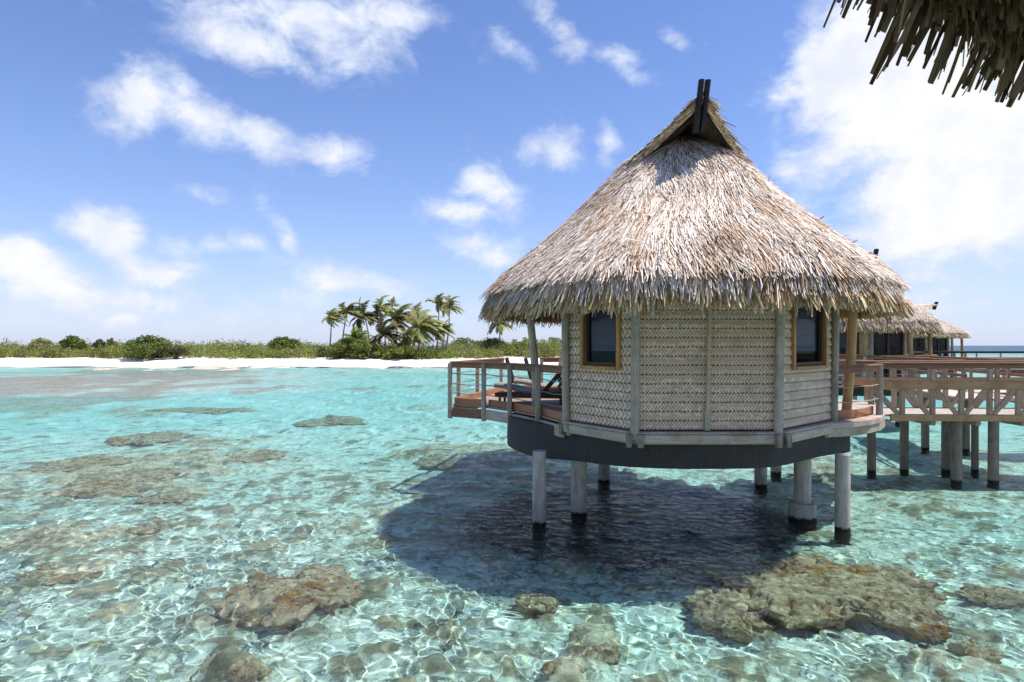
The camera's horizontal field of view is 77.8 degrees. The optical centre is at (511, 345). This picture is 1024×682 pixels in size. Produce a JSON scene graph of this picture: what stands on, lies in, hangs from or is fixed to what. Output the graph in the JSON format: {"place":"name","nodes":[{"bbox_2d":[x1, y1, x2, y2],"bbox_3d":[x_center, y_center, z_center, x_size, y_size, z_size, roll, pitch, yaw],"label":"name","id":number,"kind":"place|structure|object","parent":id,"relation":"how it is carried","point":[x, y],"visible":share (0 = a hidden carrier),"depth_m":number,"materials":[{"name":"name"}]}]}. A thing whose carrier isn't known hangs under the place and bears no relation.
{"place":"outdoors","nodes":[
{"label":"outdoors","id":0,"kind":"place"},
{"bbox_2d":[0,350,560,367],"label":"beach","id":1,"kind":"structure","parent":0,"point":[375,362],"depth_m":108.11,"materials":[{"name":"beige sand"}]},
{"bbox_2d":[25,338,54,351],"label":"shrub","id":2,"kind":"object","parent":1,"relation":"on","point":[35,342],"visible":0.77,"depth_m":124.31,"materials":[{"name":"green plant"}]},
{"bbox_2d":[59,334,88,355],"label":"shrub","id":3,"kind":"object","parent":1,"relation":"on","point":[69,340],"visible":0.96,"depth_m":123.10,"materials":[{"name":"green plant"}]},
{"bbox_2d":[91,339,105,351],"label":"shrub","id":4,"kind":"object","parent":1,"relation":"on","point":[97,342],"visible":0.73,"depth_m":123.39,"materials":[{"name":"green plant"}]},
{"bbox_2d":[103,338,117,348],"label":"shrub","id":5,"kind":"object","parent":1,"relation":"on","point":[111,341],"visible":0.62,"depth_m":123.48,"materials":[{"name":"green plant"}]},
{"bbox_2d":[122,334,174,358],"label":"shrub","id":6,"kind":"object","parent":1,"relation":"on","point":[149,343],"visible":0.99,"depth_m":110.18,"materials":[{"name":"green plant"}]},
{"bbox_2d":[162,345,190,358],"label":"shrub","id":7,"kind":"object","parent":1,"relation":"on","point":[176,352],"visible":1,"depth_m":111.26,"materials":[{"name":"green plant"}]},
{"bbox_2d":[0,336,561,359],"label":"scrub","id":8,"kind":"object","parent":1,"relation":"on","point":[230,351],"visible":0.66,"depth_m":116.90,"materials":[{"name":"green plant"}]},
{"bbox_2d":[267,336,302,351],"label":"shrub","id":9,"kind":"object","parent":1,"relation":"on","point":[283,342],"visible":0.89,"depth_m":122.67,"materials":[{"name":"green plant"}]},
{"bbox_2d":[321,308,347,356],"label":"palm tree","id":10,"kind":"object","parent":1,"relation":"on","point":[330,317],"visible":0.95,"depth_m":117.87,"materials":[{"name":"green plant"}]},
{"bbox_2d":[326,335,365,358],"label":"shrub","id":11,"kind":"object","parent":1,"relation":"on","point":[348,342],"visible":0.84,"depth_m":111.68,"materials":[{"name":"green plant"}]},
{"bbox_2d":[334,302,368,338],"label":"palm tree","id":12,"kind":"object","parent":1,"relation":"on","point":[351,309],"visible":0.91,"depth_m":119.36,"materials":[{"name":"green plant"}]},
{"bbox_2d":[342,323,372,341],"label":"palm tree","id":13,"kind":"object","parent":1,"relation":"on","point":[359,334],"visible":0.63,"depth_m":115.96,"materials":[{"name":"green plant"}]},
{"bbox_2d":[349,297,383,338],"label":"palm tree","id":14,"kind":"object","parent":1,"relation":"on","point":[367,316],"visible":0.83,"depth_m":120.00,"materials":[{"name":"green plant"}]},
{"bbox_2d":[357,340,383,358],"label":"shrub","id":15,"kind":"object","parent":1,"relation":"on","point":[366,346],"visible":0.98,"depth_m":111.17,"materials":[{"name":"green plant"}]},
{"bbox_2d":[368,295,401,342],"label":"palm tree","id":16,"kind":"object","parent":1,"relation":"on","point":[378,307],"visible":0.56,"depth_m":121.80,"materials":[{"name":"green plant"}]},
{"bbox_2d":[369,315,404,357],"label":"palm tree","id":17,"kind":"object","parent":1,"relation":"on","point":[388,332],"visible":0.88,"depth_m":113.32,"materials":[{"name":"green plant"}]},
{"bbox_2d":[382,342,415,358],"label":"shrub","id":18,"kind":"object","parent":1,"relation":"on","point":[400,349],"visible":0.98,"depth_m":109.97,"materials":[{"name":"green plant"}]},
{"bbox_2d":[383,296,414,340],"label":"palm tree","id":19,"kind":"object","parent":1,"relation":"on","point":[395,316],"visible":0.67,"depth_m":116.70,"materials":[{"name":"green plant"}]},
{"bbox_2d":[393,325,428,356],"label":"palm tree","id":20,"kind":"object","parent":1,"relation":"on","point":[404,333],"visible":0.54,"depth_m":112.25,"materials":[{"name":"green plant"}]},
{"bbox_2d":[401,301,448,352],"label":"palm tree","id":21,"kind":"object","parent":1,"relation":"on","point":[421,322],"visible":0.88,"depth_m":113.43,"materials":[{"name":"green plant"}]},
{"bbox_2d":[425,293,451,347],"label":"palm tree","id":22,"kind":"object","parent":1,"relation":"on","point":[438,301],"visible":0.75,"depth_m":123.92,"materials":[{"name":"green plant"}]},
{"bbox_2d":[435,319,455,349],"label":"palm tree","id":23,"kind":"object","parent":1,"relation":"on","point":[447,327],"visible":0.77,"depth_m":116.33,"materials":[{"name":"green plant"}]},
{"bbox_2d":[441,294,463,350],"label":"palm tree","id":24,"kind":"object","parent":1,"relation":"on","point":[449,302],"visible":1,"depth_m":123.07,"materials":[{"name":"green plant"}]},
{"bbox_2d":[476,337,508,349],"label":"shrub","id":25,"kind":"object","parent":1,"relation":"on","point":[487,343],"visible":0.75,"depth_m":128.73,"materials":[{"name":"green plant"}]},
{"bbox_2d":[483,318,515,344],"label":"palm tree","id":26,"kind":"object","parent":1,"relation":"on","point":[499,327],"visible":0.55,"depth_m":127.40,"materials":[{"name":"green plant"}]},
{"bbox_2d":[447,337,561,348],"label":"shrubs","id":27,"kind":"object","parent":1,"relation":"on","point":[466,340],"visible":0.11,"depth_m":287.63,"materials":[{"name":"green plant"}]},
{"bbox_2d":[505,341,528,355],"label":"shrub","id":28,"kind":"object","parent":1,"relation":"on","point":[519,343],"visible":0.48,"depth_m":124.83,"materials":[{"name":"green plant"}]},
{"bbox_2d":[93,363,558,369],"bbox_3d":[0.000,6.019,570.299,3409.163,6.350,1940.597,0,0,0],"label":"seabed","id":29,"kind":"structure","parent":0,"point":[202,367],"depth_m":98.77,"materials":[{"name":"beige sand"}]},
{"bbox_2d":[452,79,913,530],"bbox_3d":[3.901,0.152,15.422,10.898,9.997,12.460,0,0,0],"label":"thatched bungalow","id":30,"kind":"object","parent":29,"relation":"on","point":[693,282],"visible":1,"depth_m":11.00,"materials":[{"name":"beige plant"}]},
{"bbox_2d":[449,358,504,407],"bbox_3d":[-0.917,1.097,18.585,0.162,1.385,5.083,0,0,14],"label":"deck railing","id":31,"kind":"object","parent":30,"relation":"attached to","point":[458,381],"visible":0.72,"depth_m":18.29,"materials":[{"name":"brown wood"}]},
{"bbox_2d":[505,357,530,382],"bbox_3d":[0.430,1.407,21.425,0.594,2.039,1.585,0,0,32],"label":"boarding ladder","id":32,"kind":"object","parent":31,"relation":"attached to","point":[525,361],"visible":0.19,"depth_m":21.05,"materials":[{"name":"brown wood"}]},
{"bbox_2d":[448,361,563,425],"bbox_3d":[-0.097,1.127,14.412,0.561,1.445,4.664,0,0,-35],"label":"deck railing","id":33,"kind":"object","parent":30,"relation":"attached to","point":[537,369],"visible":0.98,"depth_m":14.56,"materials":[{"name":"brown wood"}]},
{"bbox_2d":[494,373,561,404],"bbox_3d":[0.574,0.989,16.395,1.989,1.003,0.640,0,0,12],"label":"sun lounger","id":34,"kind":"object","parent":30,"relation":"on","point":[519,393],"visible":0.62,"depth_m":16.18,"materials":[{"name":"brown wood"}]},
{"bbox_2d":[513,378,561,397],"bbox_3d":[1.074,0.989,18.096,1.989,1.003,0.640,0,0,10],"label":"sun lounger","id":35,"kind":"object","parent":30,"relation":"on","point":[555,388],"visible":0.32,"depth_m":17.90,"materials":[{"name":"white fabric"}]},
{"bbox_2d":[539,357,561,387],"bbox_3d":[1.975,1.097,21.375,2.140,1.385,0.130,0,0,-10],"label":"deck railing","id":36,"kind":"object","parent":30,"relation":"on","point":[550,359],"visible":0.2,"depth_m":21.22,"materials":[{"name":"brown wood"}]},
{"bbox_2d":[579,308,621,370],"bbox_3d":[1.656,-0.417,11.714,0.200,1.724,1.083,0,0,-34],"label":"window","id":37,"kind":"structure","parent":30,"relation":"in","point":[584,321],"depth_m":11.82,"materials":[{"name":"brown wood"}]},
{"bbox_2d":[790,303,827,369],"bbox_3d":[5.511,-0.417,11.847,1.506,1.724,0.200,0,0,-42],"label":"window","id":38,"kind":"structure","parent":30,"relation":"in","point":[822,363],"depth_m":12.02,"materials":[{"name":"brown wood"}]},
{"bbox_2d":[839,360,845,386],"bbox_3d":[8.150,0.998,17.150,2.685,1.185,0.136,0,0,-26],"label":"deck railing","id":39,"kind":"object","parent":30,"relation":"on","point":[842,362],"visible":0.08,"depth_m":17.62,"materials":[{"name":"brown wood"}]},
{"bbox_2d":[838,364,882,414],"bbox_3d":[7.187,1.042,13.054,1.840,1.295,0.266,0,0,-34],"label":"deck railing","id":40,"kind":"object","parent":30,"relation":"attached to","point":[876,368],"visible":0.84,"depth_m":13.34,"materials":[{"name":"grey wood"}]},
{"bbox_2d":[838,249,943,423],"bbox_3d":[15.301,0.322,29.986,8.408,9.657,8.530,0,0,0],"label":"thatched bungalow","id":41,"kind":"object","parent":29,"relation":"on","point":[893,337],"visible":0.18,"depth_m":26.98,"materials":[{"name":"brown wood"}]},
{"bbox_2d":[839,331,860,354],"bbox_3d":[14.436,-0.403,27.341,1.063,1.695,0.200,0,0,18],"label":"window","id":42,"kind":"structure","parent":41,"relation":"in","point":[842,336],"depth_m":27.41,"materials":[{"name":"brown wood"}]},
{"bbox_2d":[873,331,903,376],"bbox_3d":[16.167,0.122,27.332,1.823,2.735,0.090,0,0,-18],"label":"door","id":43,"kind":"structure","parent":41,"relation":"in","point":[887,335],"depth_m":27.33,"materials":[{"name":"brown wood"}]},
{"bbox_2d":[839,354,937,376],"bbox_3d":[15.851,0.998,27.505,7.678,1.185,2.854,0,0,-12],"label":"deck railing","id":44,"kind":"object","parent":41,"relation":"on","point":[864,357],"visible":0.23,"depth_m":26.16,"materials":[{"name":"brown wood"}]},
{"bbox_2d":[823,0,1023,107],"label":"thatched bungalow","id":45,"kind":"object","parent":29,"relation":"on","point":[994,29],"visible":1,"depth_m":2.29,"materials":[{"name":"brown plant"}]},
{"bbox_2d":[841,360,1023,482],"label":"footbridge","id":46,"kind":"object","parent":29,"relation":"on","point":[950,416],"visible":0.71,"depth_m":16.02,"materials":[{"name":"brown wood"}]},
{"bbox_2d":[912,302,970,376],"bbox_3d":[30.897,0.874,49.991,8.389,8.553,8.556,0,0,0],"label":"thatched bungalow","id":47,"kind":"object","parent":29,"relation":"on","point":[940,342],"visible":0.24,"depth_m":47.51,"materials":[{"name":"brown wood"}]},
{"bbox_2d":[914,338,915,354],"bbox_3d":[30.033,0.122,47.332,1.823,2.735,0.090,0,0,18],"label":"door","id":48,"kind":"structure","parent":47,"relation":"in","point":[914,338],"depth_m":47.30,"materials":[{"name":"brown wood"}]},
{"bbox_2d":[913,351,966,356],"bbox_3d":[31.451,0.998,47.505,7.678,1.185,2.854,0,0,-12],"label":"deck railing","id":49,"kind":"object","parent":47,"relation":"on","point":[964,354],"visible":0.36,"depth_m":46.29,"materials":[{"name":"grey wood"}]},
{"bbox_2d":[937,337,946,355],"bbox_3d":[31.767,0.122,47.332,1.823,2.735,0.090,0,0,-18],"label":"door","id":50,"kind":"structure","parent":47,"relation":"in","point":[938,337],"depth_m":47.33,"materials":[{"name":"brown wood"}]},
{"bbox_2d":[880,356,1023,449],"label":"walkway","id":51,"kind":"structure","parent":29,"relation":"on","point":[952,394],"depth_m":20.87,"materials":[{"name":"brown wood"}]},
{"bbox_2d":[925,351,1023,376],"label":"jetty","id":52,"kind":"object","parent":29,"relation":"on","point":[976,352],"visible":0.09,"depth_m":45.59,"materials":[{"name":"brown wood"}]},
{"bbox_2d":[959,357,1023,394],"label":"walkway","id":53,"kind":"structure","parent":29,"relation":"on","point":[1019,371],"depth_m":21.43,"materials":[{"name":"brown wood"}]},
{"bbox_2d":[0,346,1023,681],"bbox_3d":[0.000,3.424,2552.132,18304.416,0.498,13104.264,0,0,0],"label":"lagoon water","id":54,"kind":"structure","parent":0,"point":[274,524],"depth_m":10.69,"materials":[{"name":"teal liquid"}]},
{"bbox_2d":[0,0,1023,345],"label":"sky","id":55,"kind":"structure","parent":0,"point":[197,171],"materials":[{"name":"blue"}]}
]}

